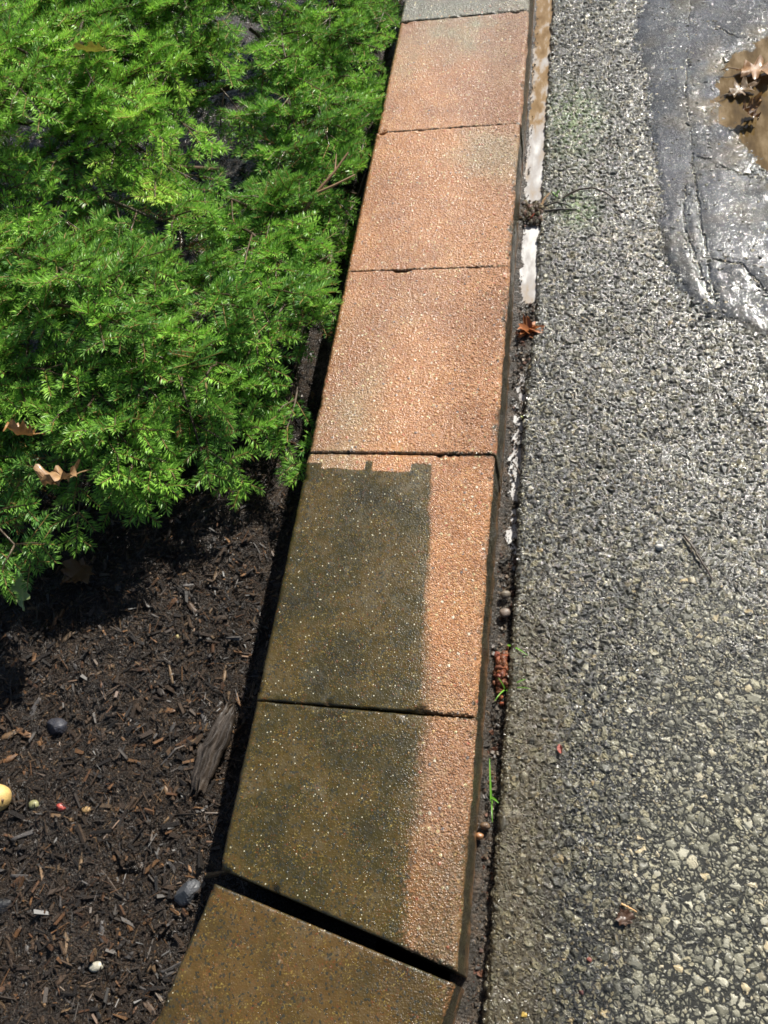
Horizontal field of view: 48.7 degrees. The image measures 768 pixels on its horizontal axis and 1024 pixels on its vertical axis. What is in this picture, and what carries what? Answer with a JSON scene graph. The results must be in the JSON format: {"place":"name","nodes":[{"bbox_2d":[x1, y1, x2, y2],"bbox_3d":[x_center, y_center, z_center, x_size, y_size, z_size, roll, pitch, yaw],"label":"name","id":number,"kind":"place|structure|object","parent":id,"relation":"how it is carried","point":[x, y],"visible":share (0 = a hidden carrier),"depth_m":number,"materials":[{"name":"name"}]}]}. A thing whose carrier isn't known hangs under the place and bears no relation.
{"place":"outdoors","nodes":[
{"label":"outdoors","id":0,"kind":"place"},
{"bbox_2d":[0,0,404,1023],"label":"mulch bed","id":1,"kind":"object","parent":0,"point":[230,166],"visible":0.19,"depth_m":1.37,"materials":[{"name":"brown wood"}]},
{"bbox_2d":[0,784,11,810],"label":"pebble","id":2,"kind":"object","parent":1,"relation":"on","point":[5,796],"visible":1,"depth_m":1.27,"materials":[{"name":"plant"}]},
{"bbox_2d":[0,898,12,913],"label":"dark stone","id":3,"kind":"object","parent":1,"relation":"on","point":[7,902],"visible":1,"depth_m":1.21,"materials":[{"name":"grey stone"}]},
{"bbox_2d":[0,730,15,741],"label":"wood splinter","id":4,"kind":"object","parent":1,"relation":"on","point":[5,736],"visible":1,"depth_m":1.34,"materials":[{"name":"brown wood"}]},
{"bbox_2d":[6,632,12,644],"bbox_3d":[-0.630,0.218,1.439,0.008,0.004,0.038,-33,71,-19],"label":"wood sliver","id":5,"kind":"object","parent":1,"relation":"on","point":[9,636],"visible":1,"depth_m":1.44,"materials":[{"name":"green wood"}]},
{"bbox_2d":[5,948,14,970],"bbox_3d":[-0.530,0.612,1.186,0.007,0.004,0.076,-43,52,-10],"label":"bark strip","id":6,"kind":"object","parent":1,"relation":"on","point":[10,962],"visible":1,"depth_m":1.17,"materials":[{"name":"brown wood"}]},
{"bbox_2d":[3,753,17,762],"bbox_3d":[-0.588,0.387,1.327,0.033,0.006,0.011,-32,63,-16],"label":"bark chip","id":7,"kind":"object","parent":1,"relation":"on","point":[10,758],"visible":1,"depth_m":1.33,"materials":[{"name":"brown wood"}]},
{"bbox_2d":[11,794,17,806],"bbox_3d":[-0.576,0.430,1.300,0.007,0.007,0.070,-41,50,-21],"label":"bark piece","id":8,"kind":"object","parent":1,"relation":"on","point":[13,800],"visible":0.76,"depth_m":1.29,"materials":[{"name":"brown wood"}]},
{"bbox_2d":[12,927,21,939],"bbox_3d":[-0.517,0.594,1.191,0.007,0.004,0.025,31,82,20],"label":"bark chip","id":9,"kind":"object","parent":1,"relation":"on","point":[17,932],"visible":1,"depth_m":1.19,"materials":[{"name":"brown wood"}]},
{"bbox_2d":[9,874,27,877],"bbox_3d":[-0.517,0.531,1.234,0.056,0.004,0.007,5,75,0],"label":"wood sliver","id":10,"kind":"object","parent":1,"relation":"on","point":[16,875],"visible":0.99,"depth_m":1.23,"materials":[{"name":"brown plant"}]},
{"bbox_2d":[7,563,29,610],"bbox_3d":[-0.599,0.123,1.392,0.052,0.014,0.084,1,100,32],"label":"serrated leaf","id":11,"kind":"object","parent":1,"relation":"on","point":[24,596],"visible":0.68,"depth_m":1.40,"materials":[{"name":"green plant"}]},
{"bbox_2d":[11,829,34,840],"bbox_3d":[-0.522,0.477,1.264,0.064,0.005,0.008,-14,65,-21],"label":"wood sliver","id":12,"kind":"object","parent":1,"relation":"on","point":[29,833],"visible":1,"depth_m":1.26,"materials":[{"name":"grey wood"}]},
{"bbox_2d":[16,727,30,737],"bbox_3d":[-0.572,0.351,1.346,0.036,0.005,0.011,24,70,20],"label":"bark chip","id":13,"kind":"object","parent":1,"relation":"on","point":[22,733],"visible":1,"depth_m":1.34,"materials":[{"name":"brown wood"}]},
{"bbox_2d":[28,800,38,808],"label":"green pebble","id":14,"kind":"object","parent":1,"relation":"on","point":[33,802],"visible":1,"depth_m":1.27,"materials":[{"name":"stone"}]},
{"bbox_2d":[29,697,40,716],"bbox_3d":[-0.564,0.317,1.367,0.009,0.006,0.040,14,66,22],"label":"wood sliver","id":15,"kind":"object","parent":1,"relation":"on","point":[34,706],"visible":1,"depth_m":1.37,"materials":[{"name":"grey wood"}]},
{"bbox_2d":[35,933,37,951],"bbox_3d":[-0.486,0.591,1.185,0.004,0.004,0.049,-27,45,6],"label":"bark strip","id":16,"kind":"object","parent":1,"relation":"on","point":[36,935],"visible":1,"depth_m":1.18,"materials":[{"name":"wood"}]},
{"bbox_2d":[39,866,43,885],"bbox_3d":[-0.493,0.527,1.224,0.005,0.004,0.036,-8,58,-33],"label":"wood splinter","id":17,"kind":"object","parent":1,"relation":"on","point":[41,872],"visible":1,"depth_m":1.23,"materials":[{"name":"brown wood"}]},
{"bbox_2d":[46,718,66,734],"bbox_3d":[-0.521,0.341,1.350,0.034,0.024,0.026,1,59,12],"label":"black stone","id":18,"kind":"object","parent":1,"relation":"on","point":[56,726],"visible":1,"depth_m":1.34,"materials":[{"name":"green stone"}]},
{"bbox_2d":[56,803,65,811],"bbox_3d":[-0.484,0.443,1.272,0.013,0.013,0.014,-36,59,-12],"label":"red berry","id":19,"kind":"object","parent":1,"relation":"on","point":[60,807],"visible":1,"depth_m":1.27,"materials":[{"name":"plant"}]},
{"bbox_2d":[54,968,69,986],"bbox_3d":[-0.435,0.630,1.152,0.009,0.004,0.031,33,62,26],"label":"bark strip","id":20,"kind":"object","parent":1,"relation":"on","point":[61,978],"visible":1,"depth_m":1.15,"materials":[{"name":"brown wood"}]},
{"bbox_2d":[52,631,75,648],"bbox_3d":[-0.537,0.214,1.425,0.044,0.006,0.010,-42,57,-17],"label":"wood splinter","id":21,"kind":"object","parent":1,"relation":"on","point":[67,636],"visible":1,"depth_m":1.42,"materials":[{"name":"brown wood"}]},
{"bbox_2d":[63,925,68,955],"bbox_3d":[-0.440,0.591,1.174,0.007,0.004,0.044,-6,55,-3],"label":"wood splinter","id":22,"kind":"object","parent":1,"relation":"on","point":[65,942],"visible":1,"depth_m":1.17,"materials":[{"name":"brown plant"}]},
{"bbox_2d":[60,556,95,583],"bbox_3d":[-0.523,0.099,1.457,0.066,0.015,0.077,35,53,15],"label":"brown leaf","id":23,"kind":"object","parent":1,"relation":"on","point":[74,570],"visible":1,"depth_m":1.46,"materials":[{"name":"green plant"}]},
{"bbox_2d":[78,854,82,870],"bbox_3d":[-0.438,0.500,1.225,0.007,0.004,0.035,-13,54,11],"label":"wood splinter","id":24,"kind":"object","parent":1,"relation":"on","point":[80,861],"visible":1,"depth_m":1.22,"materials":[{"name":"brown wood"}]},
{"bbox_2d":[82,806,90,813],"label":"tan pebble","id":25,"kind":"object","parent":1,"relation":"on","point":[85,810],"visible":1,"depth_m":1.26,"materials":[{"name":"stone"}]},
{"bbox_2d":[89,961,103,971],"bbox_3d":[-0.391,0.619,1.154,0.021,0.012,0.013,-13,57,3],"label":"pale pebble","id":26,"kind":"object","parent":1,"relation":"on","point":[95,966],"visible":1,"depth_m":1.15,"materials":[{"name":"stone"}]},
{"bbox_2d":[99,917,105,945],"bbox_3d":[-0.390,0.581,1.173,0.010,0.005,0.037,1,57,-16],"label":"wood sliver","id":27,"kind":"object","parent":1,"relation":"on","point":[102,932],"visible":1,"depth_m":1.17,"materials":[{"name":"grey wood"}]},
{"bbox_2d":[99,869,123,902],"bbox_3d":[-0.391,0.527,1.207,0.008,0.004,0.081,-46,68,-2],"label":"bark strip","id":28,"kind":"object","parent":1,"relation":"on","point":[107,878],"visible":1,"depth_m":1.21,"materials":[{"name":"wood"}]},
{"bbox_2d":[115,581,121,591],"bbox_3d":[-0.458,0.128,1.468,0.011,0.006,0.025,18,50,-1],"label":"wood sliver","id":29,"kind":"object","parent":1,"relation":"on","point":[119,586],"visible":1,"depth_m":1.47,"materials":[{"name":"black wood"}]},
{"bbox_2d":[124,951,142,958],"bbox_3d":[-0.338,0.603,1.157,0.035,0.005,0.010,-7,67,-6],"label":"wood sliver","id":30,"kind":"object","parent":1,"relation":"on","point":[128,956],"visible":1,"depth_m":1.16,"materials":[{"name":"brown wood"}]},
{"bbox_2d":[138,968,143,986],"bbox_3d":[-0.322,0.640,1.134,0.006,0.006,0.056,-22,69,12],"label":"bark piece","id":31,"kind":"object","parent":1,"relation":"on","point":[140,977],"visible":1,"depth_m":1.14,"materials":[{"name":"brown wood"}]},
{"bbox_2d":[129,668,158,671],"bbox_3d":[-0.387,0.255,1.371,0.057,0.004,0.006,-1,53,11],"label":"bark strip","id":32,"kind":"object","parent":1,"relation":"on","point":[146,669],"visible":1,"depth_m":1.37,"materials":[{"name":"wood"}]},
{"bbox_2d":[146,957,151,971],"bbox_3d":[-0.317,0.613,1.149,0.006,0.003,0.020,9,58,11],"label":"wood splinter","id":33,"kind":"object","parent":1,"relation":"on","point":[148,966],"visible":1,"depth_m":1.15,"materials":[{"name":"brown wood"}]},
{"bbox_2d":[143,1001,155,1015],"bbox_3d":[-0.308,0.653,1.116,0.026,0.005,0.008,37,64,23],"label":"bark strip","id":34,"kind":"object","parent":1,"relation":"on","point":[150,1008],"visible":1,"depth_m":1.12,"materials":[{"name":"brown wood"}]},
{"bbox_2d":[153,685,164,695],"bbox_3d":[-0.362,0.279,1.356,0.014,0.005,0.048,-36,50,-12],"label":"bark piece","id":35,"kind":"object","parent":1,"relation":"on","point":[160,690],"visible":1,"depth_m":1.35,"materials":[{"name":"grey wood"}]},
{"bbox_2d":[164,783,167,793],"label":"wood splinter","id":36,"kind":"object","parent":1,"relation":"on","point":[165,789],"visible":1,"depth_m":1.26,"materials":[{"name":"beige wood"}]},
{"bbox_2d":[164,517,172,544],"bbox_3d":[-0.379,0.032,1.497,0.008,0.008,0.080,-24,35,14],"label":"bark piece","id":37,"kind":"object","parent":1,"relation":"on","point":[168,534],"visible":1,"depth_m":1.49,"materials":[{"name":"brown wood"}]},
{"bbox_2d":[162,708,175,712],"bbox_3d":[-0.338,0.312,1.331,0.026,0.005,0.010,-6,45,15],"label":"bark chip","id":38,"kind":"object","parent":1,"relation":"on","point":[171,710],"visible":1,"depth_m":1.33,"materials":[{"name":"brown wood"}]},
{"bbox_2d":[168,665,173,683],"bbox_3d":[-0.342,0.260,1.360,0.005,0.003,0.036,-23,63,4],"label":"wood splinter","id":39,"kind":"object","parent":1,"relation":"on","point":[170,672],"visible":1,"depth_m":1.36,"materials":[{"name":"brown wood"}]},
{"bbox_2d":[167,598,177,609],"bbox_3d":[-0.358,0.154,1.426,0.027,0.004,0.018,-51,35,-10],"label":"bark chip","id":40,"kind":"object","parent":1,"relation":"on","point":[174,600],"visible":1,"depth_m":1.42,"materials":[{"name":"brown wood"}]},
{"bbox_2d":[172,583,196,602],"bbox_3d":[-0.337,0.137,1.433,0.065,0.006,0.010,33,87,23],"label":"bark piece","id":41,"kind":"object","parent":1,"relation":"on","point":[189,594],"visible":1,"depth_m":1.43,"materials":[{"name":"wood"}]},
{"bbox_2d":[0,0,369,603],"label":"evergreen shrub","id":42,"kind":"object","parent":1,"relation":"on","point":[267,232],"visible":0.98,"depth_m":1.48,"materials":[{"name":"green plant"}]},
{"bbox_2d":[3,419,45,435],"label":"curled leaf","id":43,"kind":"object","parent":42,"relation":"attached to","point":[15,428],"visible":1,"depth_m":1.32,"materials":[{"name":"brown plant"}]},
{"bbox_2d":[33,459,90,485],"bbox_3d":[-0.483,-0.062,1.292,0.074,0.038,0.118,-3,15,19],"label":"dry leaf","id":44,"kind":"object","parent":42,"relation":"attached to","point":[57,475],"visible":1,"depth_m":1.27,"materials":[{"name":"brown plant"}]},
{"bbox_2d":[73,41,115,51],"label":"yellow leaf","id":45,"kind":"object","parent":42,"relation":"on","point":[90,46],"visible":1,"depth_m":1.51,"materials":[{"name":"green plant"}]},
{"bbox_2d":[174,879,199,906],"bbox_3d":[-0.273,0.530,1.181,0.042,0.023,0.027,-43,60,-16],"label":"grey stone","id":46,"kind":"object","parent":1,"relation":"on","point":[185,892],"visible":1,"depth_m":1.18,"materials":[{"name":"grey stone"}]},
{"bbox_2d":[186,602,197,612],"bbox_3d":[-0.319,0.162,1.417,0.032,0.005,0.011,42,63,6],"label":"bark strip","id":47,"kind":"object","parent":1,"relation":"on","point":[191,606],"visible":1,"depth_m":1.42,"materials":[{"name":"brown wood"}]},
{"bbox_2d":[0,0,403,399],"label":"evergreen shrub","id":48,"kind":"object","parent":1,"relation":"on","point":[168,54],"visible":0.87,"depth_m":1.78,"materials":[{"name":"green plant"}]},
{"bbox_2d":[199,707,207,725],"bbox_3d":[-0.281,0.320,1.320,0.010,0.005,0.044,-24,59,0],"label":"wood sliver","id":49,"kind":"object","parent":1,"relation":"on","point":[202,717],"visible":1,"depth_m":1.32,"materials":[{"name":"grey wood"}]},
{"bbox_2d":[189,702,235,799],"bbox_3d":[-0.258,0.356,1.269,0.040,0.024,0.150,14,64,12],"label":"weathered plank","id":50,"kind":"object","parent":1,"relation":"on","point":[212,748],"visible":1,"depth_m":1.26,"materials":[{"name":"grey weathered wood"}]},
{"bbox_2d":[213,566,217,580],"bbox_3d":[-0.286,0.105,1.442,0.005,0.004,0.031,-8,53,25],"label":"wood splinter","id":51,"kind":"object","parent":1,"relation":"on","point":[215,573],"visible":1,"depth_m":1.44,"materials":[{"name":"brown wood"}]},
{"bbox_2d":[212,614,227,624],"bbox_3d":[-0.272,0.176,1.405,0.045,0.006,0.019,-23,52,-5],"label":"bark strip","id":52,"kind":"object","parent":1,"relation":"on","point":[219,616],"visible":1,"depth_m":1.40,"materials":[{"name":"brown wood"}]},
{"bbox_2d":[222,665,225,681],"bbox_3d":[-0.256,0.259,1.359,0.006,0.003,0.031,-11,52,13],"label":"wood splinter","id":53,"kind":"object","parent":1,"relation":"on","point":[224,676],"visible":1,"depth_m":1.36,"materials":[{"name":"brown wood"}]},
{"bbox_2d":[220,568,254,588],"bbox_3d":[-0.249,0.113,1.434,0.072,0.007,0.007,-31,57,-4],"label":"bark piece","id":54,"kind":"object","parent":1,"relation":"on","point":[248,571],"visible":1,"depth_m":1.43,"materials":[{"name":"brown wood"}]},
{"bbox_2d":[232,559,246,567],"bbox_3d":[-0.245,0.087,1.444,0.036,0.005,0.009,32,64,17],"label":"bark chip","id":55,"kind":"object","parent":1,"relation":"on","point":[238,563],"visible":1,"depth_m":1.44,"materials":[{"name":"brown wood"}]},
{"bbox_2d":[155,884,464,1023],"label":"kerb stone","id":56,"kind":"object","parent":1,"relation":"on","point":[245,960],"visible":0.99,"depth_m":0.98,"materials":[{"name":"brown concrete"}]},
{"bbox_2d":[222,702,482,977],"bbox_3d":[-0.031,0.442,1.146,0.309,0.207,0.292,1,59,12],"label":"kerb stone","id":57,"kind":"object","parent":1,"relation":"on","point":[364,822],"visible":1,"depth_m":1.06,"materials":[{"name":"red concrete"}]},
{"bbox_2d":[257,454,500,738],"bbox_3d":[0.014,0.139,1.326,0.306,0.205,0.413,1,59,12],"label":"kerb stone","id":58,"kind":"object","parent":1,"relation":"on","point":[385,601],"visible":0.95,"depth_m":1.23,"materials":[{"name":"red concrete"}]},
{"bbox_2d":[310,266,512,497],"bbox_3d":[0.068,-0.216,1.534,0.307,0.207,0.410,1,59,12],"label":"kerb stone","id":59,"kind":"object","parent":1,"relation":"on","point":[419,362],"visible":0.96,"depth_m":1.43,"materials":[{"name":"orange concrete"}]},
{"bbox_2d":[347,124,521,307],"bbox_3d":[0.120,-0.568,1.746,0.306,0.207,0.412,1,59,12],"label":"kerb stone","id":60,"kind":"object","parent":1,"relation":"on","point":[442,199],"visible":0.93,"depth_m":1.65,"materials":[{"name":"orange concrete"}]},
{"bbox_2d":[378,11,530,171],"bbox_3d":[0.175,-0.923,1.957,0.307,0.208,0.415,1,59,12],"label":"kerb stone","id":61,"kind":"object","parent":1,"relation":"on","point":[458,72],"visible":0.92,"depth_m":1.86,"materials":[{"name":"orange concrete"}]},
{"bbox_2d":[400,0,534,44],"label":"kerb stone","id":62,"kind":"object","parent":1,"relation":"on","point":[419,10],"visible":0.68,"depth_m":2.00,"materials":[{"name":"grey concrete"}]},
{"bbox_2d":[376,941,449,980],"label":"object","id":63,"kind":"structure","parent":0,"point":[384,949],"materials":[{"name":"black"}]},
{"bbox_2d":[449,0,539,1023],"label":"gutter","id":64,"kind":"object","parent":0,"point":[478,922],"visible":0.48,"depth_m":1.27,"materials":[{"name":"grey concrete"}]},
{"bbox_2d":[476,832,483,839],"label":"orange pebble","id":65,"kind":"object","parent":64,"relation":"on","point":[479,836],"visible":0.99,"depth_m":1.14,"materials":[{"name":"stone"}]},
{"bbox_2d":[480,822,490,829],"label":"brown pebble","id":66,"kind":"object","parent":64,"relation":"on","point":[485,826],"visible":1,"depth_m":1.14,"materials":[{"name":"stone"}]},
{"bbox_2d":[489,758,498,822],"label":"grass shoot","id":67,"kind":"object","parent":64,"relation":"on","point":[492,797],"depth_m":1.17,"materials":[{"name":"green plant"}]},
{"bbox_2d":[492,646,508,705],"bbox_3d":[0.178,0.240,1.256,0.036,0.018,0.096,1,59,12],"label":"rotting clump","id":68,"kind":"object","parent":64,"relation":"on","point":[501,669],"visible":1,"depth_m":1.25,"materials":[{"name":"brown plant"}]},
{"bbox_2d":[465,18,544,1023],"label":"gutter grit","id":69,"kind":"object","parent":64,"relation":"on","point":[479,970],"visible":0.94,"depth_m":1.28,"materials":[{"name":"brown gravel"}]},
{"bbox_2d":[499,608,510,617],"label":"round pebble","id":70,"kind":"object","parent":69,"relation":"on","point":[504,612],"visible":1,"depth_m":1.30,"materials":[{"name":"stone"}]},
{"bbox_2d":[495,678,529,699],"bbox_3d":[0.188,0.260,1.232,0.051,0.019,0.036,1,59,12],"label":"grass tuft","id":71,"kind":"object","parent":69,"relation":"on","point":[507,690],"visible":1,"depth_m":1.24,"materials":[{"name":"green plant"}]},
{"bbox_2d":[500,590,510,598],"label":"grey pebble","id":72,"kind":"object","parent":64,"relation":"on","point":[504,594],"visible":1,"depth_m":1.32,"materials":[{"name":"stone"}]},
{"bbox_2d":[504,0,552,569],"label":"gutter water","id":73,"kind":"structure","parent":64,"relation":"in","point":[536,154],"depth_m":1.84,"materials":[{"name":"grey liquid"}]},
{"bbox_2d":[517,314,544,339],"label":"curled dead leaf","id":74,"kind":"object","parent":64,"relation":"on","point":[527,325],"visible":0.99,"depth_m":1.59,"materials":[{"name":"brown plant"}]},
{"bbox_2d":[519,199,549,225],"bbox_3d":[0.315,-0.623,1.755,0.090,0.022,0.079,1,59,12],"label":"debris clump","id":75,"kind":"object","parent":64,"relation":"on","point":[536,207],"visible":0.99,"depth_m":1.75,"materials":[{"name":"brown plant"}]},
{"bbox_2d":[543,208,576,211],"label":"straight black twig","id":76,"kind":"object","parent":75,"relation":"on","point":[558,209],"visible":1,"depth_m":1.74,"materials":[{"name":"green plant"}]},
{"bbox_2d":[482,0,767,1023],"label":"asphalt driveway","id":77,"kind":"structure","parent":0,"point":[640,670],"depth_m":1.26,"materials":[{"name":"grey asphalt"}]},
{"bbox_2d":[521,1012,526,1017],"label":"amber pebble","id":78,"kind":"object","parent":77,"relation":"on","point":[524,1015],"visible":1,"depth_m":1.02,"materials":[{"name":"stone"}]},
{"bbox_2d":[544,201,573,208],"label":"black twig","id":79,"kind":"object","parent":77,"relation":"on","point":[559,203],"visible":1,"depth_m":1.75,"materials":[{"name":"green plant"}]},
{"bbox_2d":[557,744,562,752],"bbox_3d":[0.242,0.326,1.170,0.008,0.006,0.014,13,62,18],"label":"red petal","id":80,"kind":"object","parent":77,"relation":"on","point":[559,748],"visible":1,"depth_m":1.17,"materials":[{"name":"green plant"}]},
{"bbox_2d":[562,187,614,199],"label":"arched stalk","id":81,"kind":"object","parent":77,"relation":"on","point":[574,191],"visible":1,"depth_m":1.74,"materials":[{"name":"plant"}]},
{"bbox_2d":[615,906,635,925],"bbox_3d":[0.300,0.503,1.051,0.023,0.007,0.024,18,63,20],"label":"leaf fragment","id":82,"kind":"object","parent":77,"relation":"on","point":[625,917],"visible":1,"depth_m":1.05,"materials":[{"name":"brown plant"}]},
{"bbox_2d":[621,903,636,912],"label":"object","id":83,"kind":"object","parent":77,"relation":"on","point":[622,904],"visible":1,"depth_m":1.05,"materials":[{"name":"beige wood"}]},
{"bbox_2d":[655,544,663,550],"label":"white pebble","id":84,"kind":"object","parent":77,"relation":"on","point":[658,547],"visible":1,"depth_m":1.31,"materials":[{"name":"stone"}]},
{"bbox_2d":[683,535,712,580],"bbox_3d":[0.475,0.069,1.287,0.010,0.006,0.084,-20,57,-2],"label":"twig","id":85,"kind":"object","parent":77,"relation":"on","point":[694,548],"visible":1,"depth_m":1.29,"materials":[{"name":"grey wood"}]},
{"bbox_2d":[630,0,767,333],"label":"sealed patch","id":86,"kind":"object","parent":77,"relation":"on","point":[711,193],"visible":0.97,"depth_m":1.75,"materials":[{"name":"grey asphalt"}]},
{"bbox_2d":[710,36,767,171],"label":"muddy puddle","id":87,"kind":"object","parent":86,"relation":"on","point":[754,130],"visible":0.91,"depth_m":1.83,"materials":[{"name":"liquid"}]},
{"bbox_2d":[720,76,759,97],"bbox_3d":[0.770,-0.916,1.837,0.091,0.015,0.054,-18,62,6],"label":"sodden leaf","id":88,"kind":"object","parent":87,"relation":"on","point":[739,89],"visible":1,"depth_m":1.84,"materials":[{"name":"brown plant"}]},
{"bbox_2d":[721,55,767,78],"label":"oak leaf","id":89,"kind":"object","parent":87,"relation":"on","point":[756,68],"visible":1,"depth_m":1.86,"materials":[{"name":"brown plant"}]},
{"bbox_2d":[743,100,760,120],"bbox_3d":[0.767,-0.840,1.773,0.050,0.020,0.027,36,51,5],"label":"leaf scrap","id":90,"kind":"object","parent":87,"relation":"on","point":[750,111],"visible":1,"depth_m":1.77,"materials":[{"name":"brown plant"}]},
{"bbox_2d":[747,92,761,109],"bbox_3d":[0.781,-0.863,1.786,0.024,0.018,0.045,35,92,9],"label":"leaf scrap","id":91,"kind":"object","parent":87,"relation":"on","point":[755,101],"visible":0.96,"depth_m":1.79,"materials":[{"name":"brown plant"}]}
]}

